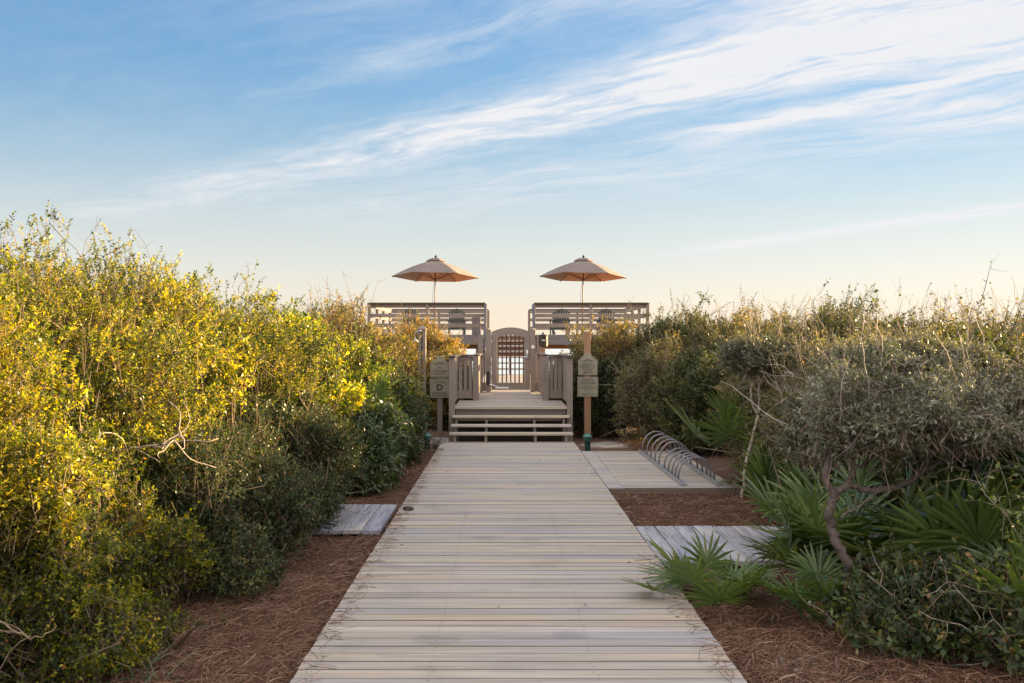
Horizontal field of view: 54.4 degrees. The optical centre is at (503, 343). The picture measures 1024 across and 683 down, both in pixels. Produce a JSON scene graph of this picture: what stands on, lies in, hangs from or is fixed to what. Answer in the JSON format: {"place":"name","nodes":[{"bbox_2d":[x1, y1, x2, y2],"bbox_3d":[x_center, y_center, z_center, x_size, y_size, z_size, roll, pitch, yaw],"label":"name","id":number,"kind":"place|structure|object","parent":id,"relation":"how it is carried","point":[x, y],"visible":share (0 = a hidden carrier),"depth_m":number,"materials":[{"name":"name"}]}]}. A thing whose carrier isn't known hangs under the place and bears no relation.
{"place":"outdoors","nodes":[
{"label":"outdoors","id":0,"kind":"place"},
{"bbox_2d":[306,504,396,534],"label":"side path","id":1,"kind":"structure","parent":0,"point":[372,519],"depth_m":10.30,"materials":[{"name":"grey wood"}]},
{"bbox_2d":[483,305,536,381],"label":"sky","id":2,"kind":"structure","parent":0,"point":[508,342],"depth_m":31.74,"materials":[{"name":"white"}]},
{"bbox_2d":[410,345,612,380],"bbox_3d":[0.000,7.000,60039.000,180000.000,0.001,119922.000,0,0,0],"label":"sea","id":3,"kind":"structure","parent":0,"point":[547,351],"depth_m":474.11,"materials":[{"name":"liquid"}]},
{"bbox_2d":[0,421,1023,682],"bbox_3d":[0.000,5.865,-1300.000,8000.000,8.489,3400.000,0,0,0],"label":"ground","id":4,"kind":"structure","parent":0,"point":[716,461],"depth_m":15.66,"materials":[{"name":"brown plant"}]},
{"bbox_2d":[0,224,199,671],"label":"shrub","id":5,"kind":"object","parent":4,"relation":"on","point":[17,386],"visible":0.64,"depth_m":5.93,"materials":[{"name":"green plant"}]},
{"bbox_2d":[85,400,218,467],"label":"dead branch","id":6,"kind":"object","parent":5,"relation":"on","point":[164,443],"visible":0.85,"depth_m":6.76,"materials":[{"name":"beige wood"}]},
{"bbox_2d":[0,424,223,682],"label":"shrub","id":7,"kind":"object","parent":4,"relation":"on","point":[111,604],"visible":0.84,"depth_m":5.63,"materials":[{"name":"green plant"}]},
{"bbox_2d":[0,609,56,668],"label":"dead branch","id":8,"kind":"object","parent":7,"relation":"on","point":[6,624],"visible":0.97,"depth_m":5.00,"materials":[{"name":"grey wood"}]},
{"bbox_2d":[0,200,277,523],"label":"shrub","id":9,"kind":"object","parent":4,"relation":"on","point":[137,361],"visible":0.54,"depth_m":8.08,"materials":[{"name":"green plant"}]},
{"bbox_2d":[89,637,202,682],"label":"grass tuft","id":10,"kind":"object","parent":4,"relation":"on","point":[155,659],"visible":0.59,"depth_m":5.60,"materials":[{"name":"green plant"}]},
{"bbox_2d":[152,620,206,657],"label":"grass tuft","id":11,"kind":"object","parent":4,"relation":"on","point":[183,639],"visible":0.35,"depth_m":6.09,"materials":[{"name":"green plant"}]},
{"bbox_2d":[6,228,354,465],"bbox_3d":[-3.828,0.447,10.739,4.538,3.242,3.809,0,0,0],"label":"shrub","id":12,"kind":"object","parent":4,"relation":"on","point":[283,363],"visible":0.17,"depth_m":10.49,"materials":[{"name":"green plant"}]},
{"bbox_2d":[105,371,333,606],"bbox_3d":[-2.309,1.154,8.140,2.209,1.821,2.449,0,0,29],"label":"shrub","id":13,"kind":"object","parent":4,"relation":"on","point":[244,545],"visible":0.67,"depth_m":7.74,"materials":[{"name":"green plant"}]},
{"bbox_2d":[171,606,275,639],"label":"grass tuft","id":14,"kind":"object","parent":4,"relation":"on","point":[205,617],"visible":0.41,"depth_m":6.62,"materials":[{"name":"plant"}]},
{"bbox_2d":[104,285,376,455],"bbox_3d":[-3.780,0.568,12.861,4.379,3.000,3.665,0,0,0],"label":"shrub","id":15,"kind":"object","parent":4,"relation":"on","point":[359,399],"visible":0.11,"depth_m":12.50,"materials":[{"name":"green plant"}]},
{"bbox_2d":[191,355,375,551],"bbox_3d":[-2.380,1.067,10.031,2.078,2.005,2.649,0,0,0],"label":"shrub","id":16,"kind":"object","parent":4,"relation":"on","point":[318,428],"visible":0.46,"depth_m":9.99,"materials":[{"name":"green plant"}]},
{"bbox_2d":[242,273,434,414],"bbox_3d":[-2.991,0.370,17.968,3.482,3.387,3.309,0,0,28],"label":"shrub","id":17,"kind":"object","parent":4,"relation":"on","point":[383,342],"visible":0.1,"depth_m":17.81,"materials":[{"name":"green plant"}]},
{"bbox_2d":[270,320,412,409],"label":"shrub","id":18,"kind":"object","parent":4,"relation":"on","point":[374,369],"visible":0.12,"depth_m":15.15,"materials":[{"name":"green plant"}]},
{"bbox_2d":[354,369,399,404],"bbox_3d":[-1.955,0.738,14.612,0.703,0.750,1.056,0,0,35],"label":"palmetto","id":19,"kind":"object","parent":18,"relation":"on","point":[382,389],"visible":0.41,"depth_m":14.53,"materials":[{"name":"green plant"}]},
{"bbox_2d":[301,363,420,497],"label":"shrub","id":20,"kind":"object","parent":4,"relation":"on","point":[387,437],"visible":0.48,"depth_m":12.46,"materials":[{"name":"green plant"}]},
{"bbox_2d":[337,320,417,371],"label":"shrub","id":21,"kind":"object","parent":4,"relation":"on","point":[377,335],"depth_m":22.48,"materials":[{"name":"green plant"}]},
{"bbox_2d":[340,335,437,465],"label":"shrub","id":22,"kind":"object","parent":4,"relation":"on","point":[417,408],"visible":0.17,"depth_m":15.47,"materials":[{"name":"green plant"}]},
{"bbox_2d":[413,325,426,438],"bbox_3d":[-1.707,0.860,20.139,0.275,2.481,0.299,0,0,0],"label":"shower post","id":23,"kind":"object","parent":4,"relation":"on","point":[421,330],"visible":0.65,"depth_m":20.13,"materials":[{"name":"beige paint"}]},
{"bbox_2d":[372,335,477,352],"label":"viewing deck","id":24,"kind":"structure","parent":4,"relation":"on","point":[468,339],"depth_m":33.00,"materials":[{"name":"grey wood"}]},
{"bbox_2d":[402,308,423,328],"bbox_3d":[-3.337,-0.780,36.248,0.820,0.986,1.024,0,0,4],"label":"adirondack chair","id":25,"kind":"object","parent":24,"relation":"on","point":[413,312],"visible":0.2,"depth_m":35.89,"materials":[{"name":"grey wood"}]},
{"bbox_2d":[367,303,489,334],"bbox_3d":[-2.562,-0.679,36.100,4.005,1.378,6.270,0,0,0],"label":"deck railing","id":26,"kind":"object","parent":24,"relation":"on","point":[385,307],"visible":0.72,"depth_m":33.11,"materials":[{"name":"beige paint"}]},
{"bbox_2d":[392,255,477,329],"bbox_3d":[-2.496,-1.755,36.078,3.174,2.935,2.749,1,-3,-2],"label":"market umbrella","id":27,"kind":"object","parent":24,"relation":"on","point":[435,269],"visible":0.95,"depth_m":36.07,"materials":[{"name":"beige fabric"}]},
{"bbox_2d":[446,308,467,334],"bbox_3d":[-1.710,-0.780,36.248,0.820,0.986,1.024,0,0,-3],"label":"adirondack chair","id":28,"kind":"object","parent":24,"relation":"on","point":[457,321],"visible":0.81,"depth_m":35.99,"materials":[{"name":"grey wood"}]},
{"bbox_2d":[472,318,480,334],"bbox_3d":[-1.007,-0.693,36.600,0.360,0.765,0.360,0,0,0],"label":"slatted bin","id":29,"kind":"object","parent":24,"relation":"on","point":[476,330],"visible":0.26,"depth_m":36.44,"materials":[{"name":"grey wood"}]},
{"bbox_2d":[422,433,431,450],"bbox_3d":[-1.381,1.867,17.900,0.176,0.547,0.176,0,0,0],"label":"path lamp","id":30,"kind":"object","parent":4,"relation":"on","point":[428,435],"visible":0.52,"depth_m":17.85,"materials":[{"name":"teal metal"}]},
{"bbox_2d":[382,304,475,365],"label":"shrub","id":31,"kind":"object","parent":4,"relation":"on","point":[436,337],"visible":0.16,"depth_m":25.43,"materials":[{"name":"green plant"}]},
{"bbox_2d":[425,431,445,448],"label":"bare shrub","id":32,"kind":"object","parent":4,"relation":"on","point":[435,444],"visible":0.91,"depth_m":17.82,"materials":[{"name":"brown plant"}]},
{"bbox_2d":[430,356,448,436],"bbox_3d":[-1.312,1.175,20.459,0.404,1.849,0.123,0,0,0],"label":"sign post","id":33,"kind":"object","parent":4,"relation":"on","point":[439,385],"visible":0.96,"depth_m":20.40,"materials":[{"name":"beige paint"}]},
{"bbox_2d":[414,344,467,428],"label":"shrub","id":34,"kind":"object","parent":4,"relation":"on","point":[429,359],"visible":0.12,"depth_m":22.66,"materials":[{"name":"green plant"}]},
{"bbox_2d":[429,346,480,430],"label":"shrub","id":35,"kind":"object","parent":4,"relation":"on","point":[448,351],"visible":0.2,"depth_m":22.04,"materials":[{"name":"green plant"}]},
{"bbox_2d":[449,374,572,441],"bbox_3d":[0.135,1.512,24.181,2.270,1.177,12.003,0,0,0],"label":"entrance landing","id":36,"kind":"object","parent":4,"relation":"on","point":[510,416],"visible":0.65,"depth_m":19.34,"materials":[{"name":"beige paint"}]},
{"bbox_2d":[448,335,482,441],"bbox_3d":[-0.800,0.860,22.120,0.560,2.180,6.040,0,0,0],"label":"landing railing","id":37,"kind":"object","parent":36,"relation":"on","point":[455,393],"visible":0.98,"depth_m":21.27,"materials":[{"name":"beige paint"}]},
{"bbox_2d":[483,328,536,391],"bbox_3d":[0.182,0.559,25.088,1.435,1.909,0.173,0,0,0],"label":"gate frame","id":38,"kind":"object","parent":36,"relation":"on","point":[533,382],"visible":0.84,"depth_m":25.04,"materials":[{"name":"beige paint"}]},
{"bbox_2d":[487,327,529,389],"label":"arched gate","id":39,"kind":"structure","parent":38,"relation":"attached to","point":[495,384],"depth_m":25.08,"materials":[{"name":"beige paint"}]},
{"bbox_2d":[538,332,547,393],"bbox_3d":[0.978,0.708,24.696,0.244,2.012,0.251,0,0,0],"label":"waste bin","id":40,"kind":"object","parent":36,"relation":"on","point":[543,339],"visible":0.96,"depth_m":24.61,"materials":[{"name":"brown metal"}]},
{"bbox_2d":[537,335,573,441],"bbox_3d":[1.087,0.860,22.120,0.525,2.180,6.040,0,0,0],"label":"landing railing","id":41,"kind":"object","parent":36,"relation":"on","point":[544,370],"visible":0.96,"depth_m":21.27,"materials":[{"name":"beige paint"}]},
{"bbox_2d":[145,441,988,682],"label":"leaf litter","id":42,"kind":"object","parent":4,"relation":"on","point":[498,606],"visible":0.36,"depth_m":6.73,"materials":[{"name":"brown plant"}]},
{"bbox_2d":[577,332,597,439],"bbox_3d":[1.653,0.954,19.673,0.403,2.392,0.154,0,0,0],"label":"sign post","id":43,"kind":"object","parent":4,"relation":"on","point":[587,386],"visible":0.99,"depth_m":19.60,"materials":[{"name":"brown wood"}]},
{"bbox_2d":[583,433,591,450],"bbox_3d":[1.493,1.867,17.750,0.176,0.547,0.176,0,0,0],"label":"path lamp","id":44,"kind":"object","parent":4,"relation":"on","point":[587,438],"visible":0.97,"depth_m":17.70,"materials":[{"name":"green metal"}]},
{"bbox_2d":[536,335,645,351],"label":"viewing deck","id":45,"kind":"structure","parent":4,"relation":"on","point":[557,342],"depth_m":33.00,"materials":[{"name":"grey wood"}]},
{"bbox_2d":[548,308,571,334],"bbox_3d":[2.049,-0.780,36.248,0.820,0.986,1.024,0,0,-5],"label":"adirondack chair","id":46,"kind":"object","parent":45,"relation":"on","point":[558,320],"visible":0.74,"depth_m":35.99,"materials":[{"name":"grey wood"}]},
{"bbox_2d":[540,255,625,334],"bbox_3d":[2.863,-1.756,36.066,3.174,2.935,2.749,1,-3,1],"label":"market umbrella","id":47,"kind":"object","parent":45,"relation":"on","point":[583,269],"visible":0.97,"depth_m":36.03,"materials":[{"name":"beige fabric"}]},
{"bbox_2d":[528,303,649,334],"bbox_3d":[2.913,-0.679,36.100,3.925,1.378,6.270,0,0,0],"label":"deck railing","id":48,"kind":"object","parent":45,"relation":"on","point":[577,317],"visible":0.6,"depth_m":33.11,"materials":[{"name":"beige paint"}]},
{"bbox_2d":[595,308,617,332],"bbox_3d":[3.717,-0.780,36.248,0.820,0.986,1.024,0,0,3],"label":"adirondack chair","id":49,"kind":"object","parent":45,"relation":"on","point":[603,311],"visible":0.42,"depth_m":35.95,"materials":[{"name":"grey wood"}]},
{"bbox_2d":[537,311,653,431],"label":"shrub","id":50,"kind":"object","parent":4,"relation":"on","point":[600,346],"visible":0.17,"depth_m":21.69,"materials":[{"name":"green plant"}]},
{"bbox_2d":[573,334,643,438],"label":"shrub","id":51,"kind":"object","parent":4,"relation":"on","point":[602,403],"visible":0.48,"depth_m":20.25,"materials":[{"name":"green plant"}]},
{"bbox_2d":[598,318,696,445],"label":"shrub","id":52,"kind":"object","parent":4,"relation":"on","point":[631,388],"visible":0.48,"depth_m":18.62,"materials":[{"name":"green plant"}]},
{"bbox_2d":[581,451,737,488],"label":"platform","id":53,"kind":"structure","parent":4,"relation":"on","point":[625,469],"depth_m":13.96,"materials":[{"name":"grey wood"}]},
{"bbox_2d":[608,489,739,496],"bbox_3d":[2.130,1.906,12.488,1.640,0.188,0.125,0,0,0],"label":"platform edge","id":54,"kind":"object","parent":53,"relation":"attached to","point":[669,491],"visible":0.46,"depth_m":12.43,"materials":[{"name":"grey wood"}]},
{"bbox_2d":[639,431,721,485],"bbox_3d":[2.507,1.615,14.585,0.530,0.366,3.930,0,0,0],"label":"bicycle rack","id":55,"kind":"object","parent":53,"relation":"on","point":[677,479],"visible":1,"depth_m":14.01,"materials":[{"name":"metal"}]},
{"bbox_2d":[617,286,748,429],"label":"shrub","id":56,"kind":"object","parent":4,"relation":"on","point":[676,324],"visible":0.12,"depth_m":21.02,"materials":[{"name":"green plant"}]},
{"bbox_2d":[618,529,785,607],"bbox_3d":[1.424,1.704,7.147,1.104,0.717,0.987,0,0,23],"label":"palmetto","id":57,"kind":"object","parent":4,"relation":"on","point":[695,575],"visible":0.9,"depth_m":7.01,"materials":[{"name":"green plant"}]},
{"bbox_2d":[633,321,783,456],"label":"shrub","id":58,"kind":"object","parent":4,"relation":"on","point":[696,375],"visible":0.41,"depth_m":16.58,"materials":[{"name":"green plant"}]},
{"bbox_2d":[667,388,786,458],"bbox_3d":[3.226,1.159,13.578,1.905,1.231,2.104,0,0,0],"label":"palmetto","id":59,"kind":"object","parent":4,"relation":"on","point":[726,426],"visible":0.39,"depth_m":13.57,"materials":[{"name":"green plant"}]},
{"bbox_2d":[657,287,855,393],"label":"shrub","id":60,"kind":"object","parent":4,"relation":"on","point":[738,324],"visible":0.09,"depth_m":18.19,"materials":[{"name":"green plant"}]},
{"bbox_2d":[698,302,819,499],"bbox_3d":[3.183,0.713,12.235,1.606,2.523,1.438,0,0,0],"label":"slim tree","id":61,"kind":"object","parent":4,"relation":"on","point":[736,356],"visible":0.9,"depth_m":12.15,"materials":[{"name":"green plant"}]},
{"bbox_2d":[715,437,805,497],"bbox_3d":[3.422,1.599,12.723,1.655,0.915,1.304,0,0,0],"label":"palmetto","id":62,"kind":"object","parent":4,"relation":"on","point":[738,481],"visible":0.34,"depth_m":12.41,"materials":[{"name":"green plant"}]},
{"bbox_2d":[695,311,847,470],"bbox_3d":[4.051,0.829,14.303,2.809,2.882,2.888,0,0,0],"label":"shrub","id":63,"kind":"object","parent":4,"relation":"on","point":[735,449],"visible":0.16,"depth_m":13.85,"materials":[{"name":"green plant"}]},
{"bbox_2d":[738,445,823,517],"bbox_3d":[3.072,1.494,10.523,1.236,0.783,1.098,0,0,-23],"label":"palmetto","id":64,"kind":"object","parent":4,"relation":"on","point":[768,472],"visible":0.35,"depth_m":10.77,"materials":[{"name":"green plant"}]},
{"bbox_2d":[738,542,871,631],"bbox_3d":[2.075,1.734,6.688,1.024,0.643,0.970,0,0,-26],"label":"palmetto","id":65,"kind":"object","parent":4,"relation":"on","point":[817,570],"visible":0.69,"depth_m":6.88,"materials":[{"name":"green plant"}]},
{"bbox_2d":[743,622,877,682],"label":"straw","id":66,"kind":"object","parent":4,"relation":"on","point":[811,666],"visible":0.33,"depth_m":5.83,"materials":[{"name":"brown plant"}]},
{"bbox_2d":[731,455,899,567],"bbox_3d":[2.915,1.520,8.594,1.702,1.463,1.970,0,0,0],"label":"palmetto","id":67,"kind":"object","parent":4,"relation":"on","point":[822,492],"visible":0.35,"depth_m":8.80,"materials":[{"name":"green plant"}]},
{"bbox_2d":[739,479,901,590],"bbox_3d":[2.453,1.528,8.066,1.481,0.894,1.612,0,0,-25],"label":"palmetto","id":68,"kind":"object","parent":4,"relation":"on","point":[815,522],"visible":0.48,"depth_m":7.85,"materials":[{"name":"green plant"}]},
{"bbox_2d":[734,277,967,501],"bbox_3d":[3.985,0.627,11.119,2.902,2.882,4.028,0,0,36],"label":"shrub","id":69,"kind":"object","parent":4,"relation":"on","point":[767,426],"visible":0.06,"depth_m":11.18,"materials":[{"name":"green plant"}]},
{"bbox_2d":[759,378,803,443],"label":"dead branch","id":70,"kind":"object","parent":69,"relation":"on","point":[782,400],"visible":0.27,"depth_m":11.34,"materials":[{"name":"wood"}]},
{"bbox_2d":[760,364,825,380],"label":"dead branch","id":71,"kind":"object","parent":69,"relation":"on","point":[786,372],"visible":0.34,"depth_m":11.18,"materials":[{"name":"grey wood"}]},
{"bbox_2d":[719,278,1001,386],"bbox_3d":[5.534,0.743,15.438,4.342,3.481,3.687,0,0,0],"label":"shrub","id":72,"kind":"object","parent":4,"relation":"on","point":[828,318],"visible":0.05,"depth_m":15.22,"materials":[{"name":"green plant"}]},
{"bbox_2d":[800,576,931,658],"bbox_3d":[2.388,1.742,6.222,0.896,0.587,0.556,0,0,42],"label":"sapling","id":73,"kind":"object","parent":4,"relation":"on","point":[873,626],"visible":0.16,"depth_m":6.22,"materials":[{"name":"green plant"}]},
{"bbox_2d":[721,292,1023,594],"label":"silver tree","id":74,"kind":"object","parent":4,"relation":"on","point":[929,391],"visible":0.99,"depth_m":6.83,"materials":[{"name":"green plant"}]},
{"bbox_2d":[783,282,1023,554],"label":"shrub","id":75,"kind":"object","parent":4,"relation":"on","point":[892,465],"visible":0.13,"depth_m":8.48,"materials":[{"name":"green plant"}]},
{"bbox_2d":[799,518,1023,681],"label":"shrub","id":76,"kind":"object","parent":4,"relation":"on","point":[888,615],"visible":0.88,"depth_m":5.94,"materials":[{"name":"green plant"}]},
{"bbox_2d":[810,284,1012,371],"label":"shrub","id":77,"kind":"object","parent":4,"relation":"on","point":[960,314],"visible":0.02,"depth_m":12.89,"materials":[{"name":"green plant"}]},
{"bbox_2d":[816,450,1023,587],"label":"palmetto","id":78,"kind":"object","parent":4,"relation":"on","point":[937,520],"visible":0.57,"depth_m":6.89,"materials":[{"name":"green plant"}]},
{"bbox_2d":[840,441,1023,538],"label":"palmetto","id":79,"kind":"object","parent":4,"relation":"on","point":[998,476],"visible":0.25,"depth_m":7.36,"materials":[{"name":"green plant"}]},
{"bbox_2d":[855,540,1023,654],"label":"sapling","id":80,"kind":"object","parent":4,"relation":"on","point":[959,583],"visible":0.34,"depth_m":5.98,"materials":[{"name":"green plant"}]},
{"bbox_2d":[870,255,1023,500],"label":"shrub","id":81,"kind":"object","parent":4,"relation":"on","point":[994,325],"visible":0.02,"depth_m":10.03,"materials":[{"name":"green plant"}]},
{"bbox_2d":[914,277,1023,341],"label":"shrub","id":82,"kind":"object","parent":4,"relation":"on","point":[1020,312],"visible":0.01,"depth_m":11.21,"materials":[{"name":"green plant"}]},
{"bbox_2d":[920,585,1023,672],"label":"sapling","id":83,"kind":"object","parent":4,"relation":"on","point":[999,606],"visible":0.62,"depth_m":5.70,"materials":[{"name":"green plant"}]},
{"bbox_2d":[925,521,1023,662],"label":"palmetto","id":84,"kind":"object","parent":4,"relation":"on","point":[1017,559],"visible":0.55,"depth_m":5.96,"materials":[{"name":"green plant"}]},
{"bbox_2d":[938,462,1023,550],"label":"sapling","id":85,"kind":"object","parent":4,"relation":"on","point":[994,498],"visible":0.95,"depth_m":6.51,"materials":[{"name":"green plant"}]},
{"bbox_2d":[946,299,1017,330],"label":"shrub","id":86,"kind":"object","parent":4,"relation":"on","point":[993,317],"depth_m":17.20,"materials":[{"name":"green plant"}]},
{"bbox_2d":[1000,333,1023,365],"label":"shrub","id":87,"kind":"object","parent":4,"relation":"on","point":[1015,354],"visible":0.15,"depth_m":8.29,"materials":[{"name":"green plant"}]},
{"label":"boardwalk joists","id":88,"kind":"structure","parent":4,"relation":"on","visible":0},
{"bbox_2d":[290,442,746,682],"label":"boardwalk","id":89,"kind":"structure","parent":88,"relation":"on","point":[512,559],"depth_m":7.14,"materials":[{"name":"beige wood"}]},
{"bbox_2d":[402,506,413,510],"bbox_3d":[-1.032,1.778,10.750,0.128,0.046,0.048,0,0,10],"label":"seed pod","id":90,"kind":"object","parent":89,"relation":"on","point":[408,507],"visible":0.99,"depth_m":10.73,"materials":[{"name":"brown plant"}]},
{"bbox_2d":[310,511,721,679],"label":"boardwalk screws","id":91,"kind":"object","parent":89,"relation":"on","point":[450,586],"visible":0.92,"depth_m":7.22,"materials":[{"name":"grey metal"}]},
{"bbox_2d":[290,447,751,682],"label":"stray needles","id":92,"kind":"object","parent":89,"relation":"on","point":[393,539],"visible":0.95,"depth_m":6.80,"materials":[{"name":"brown plant"}]},
{"bbox_2d":[0,0,1023,337],"label":"sky","id":93,"kind":"structure","parent":0,"point":[777,149],"materials":[{"name":"blue"}]},
{"bbox_2d":[635,526,956,565],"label":"side path","id":94,"kind":"structure","parent":0,"point":[664,538],"depth_m":9.21,"materials":[{"name":"grey wood"}]}
]}

